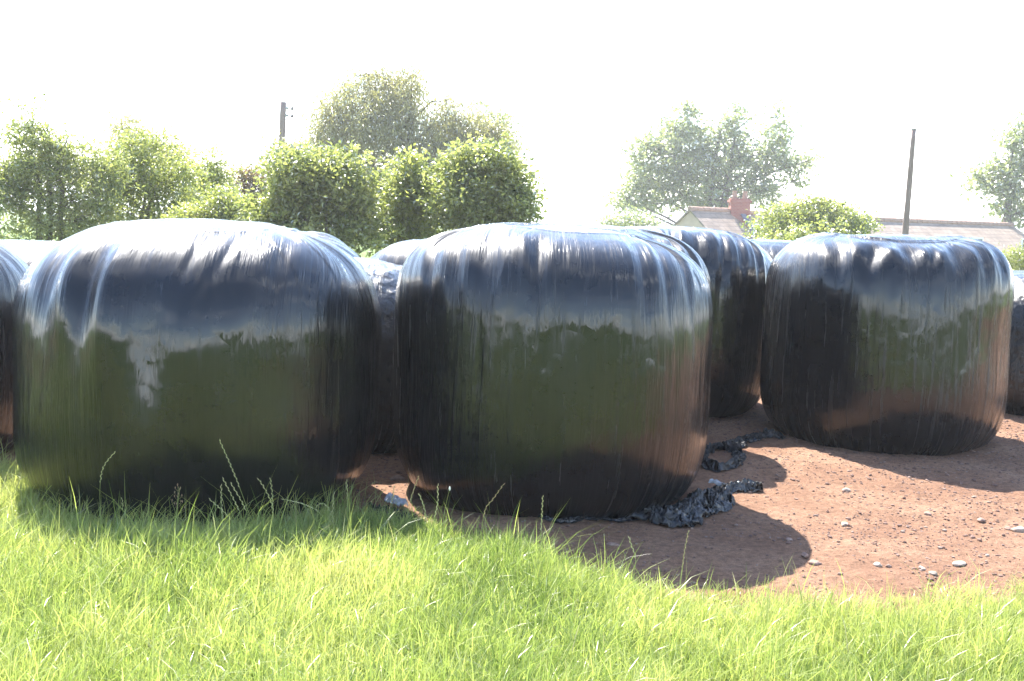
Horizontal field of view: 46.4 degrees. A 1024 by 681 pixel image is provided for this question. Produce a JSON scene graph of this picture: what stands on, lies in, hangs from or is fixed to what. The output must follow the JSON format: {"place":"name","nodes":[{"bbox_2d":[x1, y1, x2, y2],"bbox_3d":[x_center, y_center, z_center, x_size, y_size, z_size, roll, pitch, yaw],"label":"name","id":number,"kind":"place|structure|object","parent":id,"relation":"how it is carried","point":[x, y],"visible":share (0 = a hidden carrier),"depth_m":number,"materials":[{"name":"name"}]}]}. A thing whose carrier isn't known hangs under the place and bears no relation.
{"place":"outdoors","nodes":[
{"label":"outdoors","id":0,"kind":"place"},
{"bbox_2d":[0,438,1023,680],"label":"grass","id":1,"kind":"structure","parent":0,"point":[185,542],"depth_m":3.19,"materials":[{"name":"green plant"}]},
{"bbox_2d":[0,209,1023,680],"bbox_3d":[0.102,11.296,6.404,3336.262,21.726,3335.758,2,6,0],"label":"ground","id":2,"kind":"structure","parent":0,"point":[724,557],"depth_m":4.45,"materials":[{"name":"soil"}]},
{"bbox_2d":[0,243,28,454],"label":"wrapped bale","id":3,"kind":"object","parent":2,"relation":"on","point":[14,266],"visible":0.31,"depth_m":5.18},
{"bbox_2d":[0,240,59,265],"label":"wrapped bale","id":4,"kind":"object","parent":2,"relation":"on","point":[28,252],"visible":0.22,"depth_m":6.48},
{"bbox_2d":[0,87,147,240],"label":"ash tree","id":5,"kind":"object","parent":2,"relation":"on","point":[18,172],"visible":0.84,"depth_m":15.24,"materials":[{"name":"green plant"}]},
{"bbox_2d":[100,452,114,524],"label":"grass stalk","id":6,"kind":"object","parent":2,"relation":"on","point":[101,474],"depth_m":4.08,"materials":[{"name":"green plant"}]},
{"bbox_2d":[81,117,219,222],"bbox_3d":[-4.996,-1.868,16.496,2.250,2.378,1.798,2,6,0],"label":"ash tree","id":7,"kind":"object","parent":2,"relation":"on","point":[154,188],"visible":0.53,"depth_m":16.22,"materials":[{"name":"green plant"}]},
{"bbox_2d":[93,109,209,210],"bbox_3d":[-7.221,-2.989,23.639,2.394,3.194,1.771,2,6,0],"label":"oak tree","id":8,"kind":"object","parent":2,"relation":"on","point":[134,122],"visible":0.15,"depth_m":23.58,"materials":[{"name":"green plant"}]},
{"bbox_2d":[172,483,184,527],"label":"grass stalk","id":9,"kind":"object","parent":2,"relation":"on","point":[177,501],"depth_m":4.04,"materials":[{"name":"green plant"}]},
{"bbox_2d":[12,218,381,526],"bbox_3d":[-1.222,0.076,4.742,1.395,1.116,1.402,2,6,0],"label":"wrapped bale","id":10,"kind":"object","parent":2,"relation":"on","point":[160,358],"visible":0.98,"depth_m":4.16},
{"bbox_2d":[143,182,254,220],"bbox_3d":[-3.833,-1.280,15.204,1.739,1.495,1.064,2,6,0],"label":"shrub","id":11,"kind":"object","parent":2,"relation":"on","point":[222,207],"visible":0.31,"depth_m":15.01,"materials":[{"name":"green plant"}]},
{"bbox_2d":[165,138,248,207],"bbox_3d":[-4.421,-1.846,17.375,1.314,2.204,1.036,2,6,0],"label":"sapling","id":12,"kind":"object","parent":2,"relation":"on","point":[219,176],"visible":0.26,"depth_m":17.31,"materials":[{"name":"green plant"}]},
{"bbox_2d":[220,484,223,533],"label":"grass stalk","id":13,"kind":"object","parent":2,"relation":"on","point":[221,503],"depth_m":3.88,"materials":[{"name":"green plant"}]},
{"bbox_2d":[223,478,249,542],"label":"grass stalk","id":14,"kind":"object","parent":2,"relation":"on","point":[235,501],"depth_m":3.83,"materials":[{"name":"green plant"}]},
{"bbox_2d":[219,440,255,532],"bbox_3d":[-0.886,0.505,3.897,0.144,0.368,0.012,2,6,0],"label":"grass stalk","id":15,"kind":"object","parent":2,"relation":"on","point":[235,477],"depth_m":3.89,"materials":[{"name":"green plant"}]},
{"bbox_2d":[231,483,253,542],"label":"grass stalk","id":16,"kind":"object","parent":2,"relation":"on","point":[243,505],"depth_m":3.78,"materials":[{"name":"green plant"}]},
{"bbox_2d":[219,162,271,210],"bbox_3d":[-4.040,-1.798,18.451,1.252,1.946,1.089,2,6,0],"label":"shrub","id":17,"kind":"object","parent":2,"relation":"on","point":[248,178],"visible":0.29,"depth_m":18.23,"materials":[{"name":"green plant"}]},
{"bbox_2d":[257,478,274,538],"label":"grass stalk","id":18,"kind":"object","parent":2,"relation":"on","point":[270,501],"depth_m":3.86,"materials":[{"name":"green plant"}]},
{"bbox_2d":[244,127,319,174],"bbox_3d":[-4.878,-3.053,25.780,1.826,3.082,1.388,0,6,-14],"label":"tree","id":19,"kind":"object","parent":2,"relation":"on","point":[288,143],"visible":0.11,"depth_m":25.61,"materials":[{"name":"green plant"}]},
{"bbox_2d":[276,102,293,212],"bbox_3d":[-6.259,-4.324,32.748,0.502,4.363,0.239,2,6,0],"label":"telegraph pole","id":20,"kind":"object","parent":2,"relation":"on","point":[283,116],"visible":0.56,"depth_m":32.50,"materials":[{"name":"wood"}]},
{"bbox_2d":[282,499,332,539],"bbox_3d":[-0.672,0.606,3.937,0.184,0.163,0.012,2,6,0],"label":"grass stalk","id":21,"kind":"object","parent":2,"relation":"on","point":[310,506],"depth_m":3.94,"materials":[{"name":"green plant"}]},
{"bbox_2d":[232,136,406,257],"bbox_3d":[-2.308,-1.396,14.119,2.110,2.017,1.754,2,6,0],"label":"bush","id":22,"kind":"object","parent":2,"relation":"on","point":[305,187],"visible":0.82,"depth_m":13.93,"materials":[{"name":"green plant"}]},
{"bbox_2d":[302,231,359,256],"bbox_3d":[-1.579,-0.211,7.632,1.344,1.018,1.334,2,6,0],"label":"wrapped bale","id":23,"kind":"object","parent":2,"relation":"on","point":[336,242],"visible":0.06,"depth_m":7.64},
{"bbox_2d":[346,481,347,532],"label":"grass stalk","id":24,"kind":"object","parent":2,"relation":"on","point":[347,500],"depth_m":4.08,"materials":[{"name":"green plant"}]},
{"bbox_2d":[354,257,401,453],"bbox_3d":[-0.849,0.042,6.019,1.205,0.931,1.219,2,6,0],"label":"wrapped bale","id":25,"kind":"object","parent":2,"relation":"on","point":[383,275],"visible":0.13,"depth_m":5.53},
{"bbox_2d":[367,502,415,520],"bbox_3d":[-0.448,0.643,4.497,0.107,0.043,0.277,-4,8,-43],"label":"torn film","id":26,"kind":"object","parent":2,"relation":"on","point":[380,507],"visible":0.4,"depth_m":4.52,"materials":[{"name":"black plastic"}]},
{"bbox_2d":[384,492,407,506],"bbox_3d":[-0.441,0.607,4.566,0.070,0.028,0.158,0,7,-22],"label":"plastic scrap","id":27,"kind":"object","parent":26,"relation":"on","point":[389,496],"visible":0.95,"depth_m":4.56,"materials":[{"name":"plastic"}]},
{"bbox_2d":[390,475,404,480],"bbox_3d":[-0.485,0.586,5.077,0.063,0.030,0.046,-3,8,-37],"label":"stone","id":28,"kind":"object","parent":2,"relation":"on","point":[396,477],"visible":0.98,"depth_m":5.06,"materials":[{"name":"brown stone"}]},
{"bbox_2d":[370,238,427,264],"bbox_3d":[-0.389,-0.213,8.270,1.333,0.980,1.344,2,6,0],"label":"wrapped bale","id":29,"kind":"object","parent":2,"relation":"on","point":[397,253],"visible":0.07,"depth_m":7.87},
{"bbox_2d":[286,54,531,216],"bbox_3d":[-2.908,-5.072,33.517,7.005,5.816,3.913,2,6,0],"label":"willow tree","id":30,"kind":"object","parent":2,"relation":"on","point":[388,126],"visible":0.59,"depth_m":33.11,"materials":[{"name":"green plant"}]},
{"bbox_2d":[368,143,451,252],"bbox_3d":[-1.321,-1.441,14.831,1.258,2.032,1.157,2,6,0],"label":"bush","id":31,"kind":"object","parent":2,"relation":"on","point":[401,206],"visible":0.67,"depth_m":14.55,"materials":[{"name":"green plant"}]},
{"bbox_2d":[406,477,418,532],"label":"grass stalk","id":32,"kind":"object","parent":2,"relation":"on","point":[410,501],"depth_m":4.08,"materials":[{"name":"green plant"}]},
{"bbox_2d":[419,494,426,542],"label":"grass stalk","id":33,"kind":"object","parent":2,"relation":"on","point":[424,512],"depth_m":3.99,"materials":[{"name":"green plant"}]},
{"bbox_2d":[432,484,438,535],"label":"grass stalk","id":34,"kind":"object","parent":2,"relation":"on","point":[436,506],"depth_m":4.00,"materials":[{"name":"green plant"}]},
{"bbox_2d":[442,486,450,535],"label":"grass stalk","id":35,"kind":"object","parent":2,"relation":"on","point":[445,507],"depth_m":3.98,"materials":[{"name":"green plant"}]},
{"bbox_2d":[406,131,553,238],"bbox_3d":[-0.391,-1.434,14.495,1.795,2.186,1.647,2,6,0],"label":"bush","id":36,"kind":"object","parent":2,"relation":"on","point":[474,175],"visible":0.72,"depth_m":14.18,"materials":[{"name":"green plant"}]},
{"bbox_2d":[479,483,504,544],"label":"grass stalk","id":37,"kind":"object","parent":2,"relation":"on","point":[485,509],"depth_m":3.93,"materials":[{"name":"green plant"}]},
{"bbox_2d":[456,87,532,158],"bbox_3d":[-0.495,-5.177,37.684,2.675,5.423,1.599,2,6,0],"label":"tree","id":38,"kind":"object","parent":2,"relation":"on","point":[504,116],"visible":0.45,"depth_m":37.46,"materials":[{"name":"green plant"}]},
{"bbox_2d":[524,175,549,220],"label":"shrub","id":39,"kind":"object","parent":2,"relation":"on","point":[533,189],"visible":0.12,"depth_m":16.83,"materials":[{"name":"green plant"}]},
{"bbox_2d":[540,496,543,552],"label":"grass stalk","id":40,"kind":"object","parent":2,"relation":"on","point":[542,516],"depth_m":3.83,"materials":[{"name":"green plant"}]},
{"bbox_2d":[392,222,712,518],"bbox_3d":[0.166,0.078,5.000,1.323,1.130,1.345,2,6,0],"label":"wrapped bale","id":41,"kind":"object","parent":2,"relation":"on","point":[558,367],"visible":0.99,"depth_m":4.43},
{"bbox_2d":[538,515,639,523],"bbox_3d":[0.295,0.670,4.541,0.405,0.032,0.090,0,7,-19],"label":"torn film","id":42,"kind":"object","parent":2,"relation":"on","point":[578,518],"visible":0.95,"depth_m":4.52,"materials":[{"name":"black plastic"}]},
{"bbox_2d":[607,542,619,546],"bbox_3d":[0.357,0.722,4.216,0.045,0.020,0.029,6,7,30],"label":"stone","id":43,"kind":"object","parent":2,"relation":"on","point":[613,544],"visible":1,"depth_m":4.21,"materials":[{"name":"grey stone"}]},
{"bbox_2d":[628,536,635,578],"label":"grass stalk","id":44,"kind":"object","parent":2,"relation":"on","point":[635,555],"depth_m":3.69,"materials":[{"name":"green plant"}]},
{"bbox_2d":[595,204,673,226],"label":"bush","id":45,"kind":"object","parent":2,"relation":"on","point":[634,220],"visible":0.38,"depth_m":47.41,"materials":[{"name":"green plant"}]},
{"bbox_2d":[595,225,711,293],"bbox_3d":[0.398,-0.039,6.228,1.256,1.118,1.259,2,6,0],"label":"wrapped bale","id":46,"kind":"object","parent":2,"relation":"on","point":[685,248],"visible":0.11,"depth_m":6.00},
{"bbox_2d":[625,487,735,527],"bbox_3d":[0.709,0.648,4.706,0.263,0.072,0.571,7,8,40],"label":"torn film","id":47,"kind":"object","parent":2,"relation":"on","point":[693,508],"visible":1,"depth_m":4.62,"materials":[{"name":"black plastic"}]},
{"bbox_2d":[679,530,688,587],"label":"grass stalk","id":48,"kind":"object","parent":2,"relation":"on","point":[683,557],"depth_m":3.59,"materials":[{"name":"green plant"}]},
{"bbox_2d":[626,226,772,417],"bbox_3d":[0.990,-0.153,7.359,1.289,1.101,1.269,2,6,0],"label":"wrapped bale","id":49,"kind":"object","parent":2,"relation":"on","point":[737,265],"visible":0.43,"depth_m":6.83},
{"bbox_2d":[599,94,826,224],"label":"poplar tree","id":50,"kind":"object","parent":2,"relation":"on","point":[701,157],"visible":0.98,"depth_m":64.86,"materials":[{"name":"green plant"}]},
{"bbox_2d":[708,479,725,485],"bbox_3d":[0.856,0.587,4.956,0.045,0.019,0.089,-3,8,-38],"label":"plastic scrap","id":51,"kind":"object","parent":2,"relation":"on","point":[717,482],"visible":1,"depth_m":4.95,"materials":[{"name":"plastic"}]},
{"bbox_2d":[701,440,746,471],"bbox_3d":[1.012,0.553,5.752,0.234,0.061,0.643,3,6,11],"label":"film loop","id":52,"kind":"object","parent":2,"relation":"on","point":[737,459],"visible":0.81,"depth_m":5.67,"materials":[{"name":"black plastic"}]},
{"bbox_2d":[673,191,777,238],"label":"cottage","id":53,"kind":"structure","parent":2,"relation":"on","point":[732,218],"depth_m":55.96,"materials":[{"name":"stone"}]},
{"bbox_2d":[712,478,762,493],"bbox_3d":[0.942,0.624,5.091,0.330,0.060,0.111,-3,8,-41],"label":"crumpled torn plastic film","id":54,"kind":"object","parent":2,"relation":"on","point":[744,485],"visible":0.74,"depth_m":5.11,"materials":[{"name":"black plastic"}]},
{"bbox_2d":[726,428,785,448],"bbox_3d":[1.252,0.510,6.285,0.192,0.055,0.579,8,8,42],"label":"torn film","id":55,"kind":"object","parent":2,"relation":"on","point":[739,441],"visible":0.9,"depth_m":6.35,"materials":[{"name":"black plastic"}]},
{"bbox_2d":[749,239,791,259],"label":"wrapped bale","id":56,"kind":"object","parent":2,"relation":"on","point":[772,248],"visible":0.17,"depth_m":8.86},
{"bbox_2d":[801,552,807,557],"bbox_3d":[1.016,0.746,4.150,0.024,0.017,0.042,3,6,11],"label":"stone","id":57,"kind":"object","parent":2,"relation":"on","point":[804,554],"visible":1,"depth_m":4.14,"materials":[{"name":"grey stone"}]},
{"bbox_2d":[738,192,885,240],"bbox_3d":[7.378,-2.552,29.534,3.580,2.250,3.448,-4,8,-41],"label":"bush","id":58,"kind":"object","parent":2,"relation":"on","point":[802,217],"visible":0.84,"depth_m":29.38,"materials":[{"name":"green plant"}]},
{"bbox_2d":[808,559,821,565],"bbox_3d":[1.033,0.761,4.074,0.034,0.024,0.044,-3,8,-40],"label":"stone","id":59,"kind":"object","parent":2,"relation":"on","point":[814,562],"visible":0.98,"depth_m":4.06,"materials":[{"name":"beige stone"}]},
{"bbox_2d":[873,562,881,566],"bbox_3d":[1.238,0.761,4.047,0.022,0.020,0.032,-1,7,-28],"label":"stone","id":60,"kind":"object","parent":2,"relation":"on","point":[877,564],"visible":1,"depth_m":4.04,"materials":[{"name":"white stone"}]},
{"bbox_2d":[760,232,1013,455],"bbox_3d":[2.048,-0.025,6.582,1.308,1.133,1.324,2,6,0],"label":"wrapped bale","id":61,"kind":"object","parent":2,"relation":"on","point":[891,344],"visible":1,"depth_m":6.04},
{"bbox_2d":[902,128,916,234],"bbox_3d":[7.867,-2.519,23.838,0.170,3.380,0.146,2,6,0],"label":"telegraph pole","id":62,"kind":"object","parent":2,"relation":"on","point":[906,220],"visible":0.67,"depth_m":23.74,"materials":[{"name":"wood"}]},
{"bbox_2d":[822,217,1023,269],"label":"barn","id":63,"kind":"structure","parent":2,"relation":"on","point":[1000,235],"depth_m":52.92,"materials":[{"name":"brick"}]},
{"bbox_2d":[1019,238,1023,260],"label":"window","id":64,"kind":"structure","parent":63,"relation":"in","point":[1022,241],"depth_m":50.64,"materials":[{"name":"white paint"}]},
{"bbox_2d":[928,571,936,575],"bbox_3d":[1.402,0.777,3.980,0.030,0.017,0.024,4,7,19],"label":"stone","id":65,"kind":"object","parent":2,"relation":"on","point":[934,573],"visible":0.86,"depth_m":3.97,"materials":[{"name":"white stone"}]},
{"bbox_2d":[952,561,965,566],"bbox_3d":[1.551,0.775,4.146,0.060,0.016,0.040,-4,9,-43],"label":"stone","id":66,"kind":"object","parent":2,"relation":"on","point":[958,563],"visible":0.97,"depth_m":4.13,"materials":[{"name":"white stone"}]},
{"bbox_2d":[977,517,984,522],"bbox_3d":[1.895,0.727,4.826,0.042,0.021,0.033,-2,7,-33],"label":"stone","id":67,"kind":"object","parent":2,"relation":"on","point":[980,519],"visible":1,"depth_m":4.81,"materials":[{"name":"beige stone"}]},
{"bbox_2d":[949,110,1023,232],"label":"tree","id":68,"kind":"object","parent":2,"relation":"on","point":[1010,188],"visible":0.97,"depth_m":59.11,"materials":[{"name":"green plant"}]},
{"bbox_2d":[995,239,1023,270],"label":"hedge","id":69,"kind":"object","parent":2,"relation":"on","point":[1013,258],"visible":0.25,"depth_m":19.86,"materials":[{"name":"green plant"}]},
{"bbox_2d":[1005,270,1023,415],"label":"wrapped bale","id":70,"kind":"object","parent":2,"relation":"on","point":[1015,402],"visible":0.16,"depth_m":7.37},
{"bbox_2d":[1011,526,1023,532],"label":"stone","id":71,"kind":"object","parent":2,"relation":"on","point":[1019,529],"visible":0.93,"depth_m":4.62,"materials":[{"name":"white stone"}]},
{"bbox_2d":[0,0,1023,232],"label":"sky","id":72,"kind":"structure","parent":0,"point":[586,76],"materials":[{"name":"white"}]},
{"bbox_2d":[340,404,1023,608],"bbox_3d":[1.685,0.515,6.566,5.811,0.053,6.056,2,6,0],"label":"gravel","id":73,"kind":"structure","parent":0,"point":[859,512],"depth_m":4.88,"materials":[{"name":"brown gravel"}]}
]}

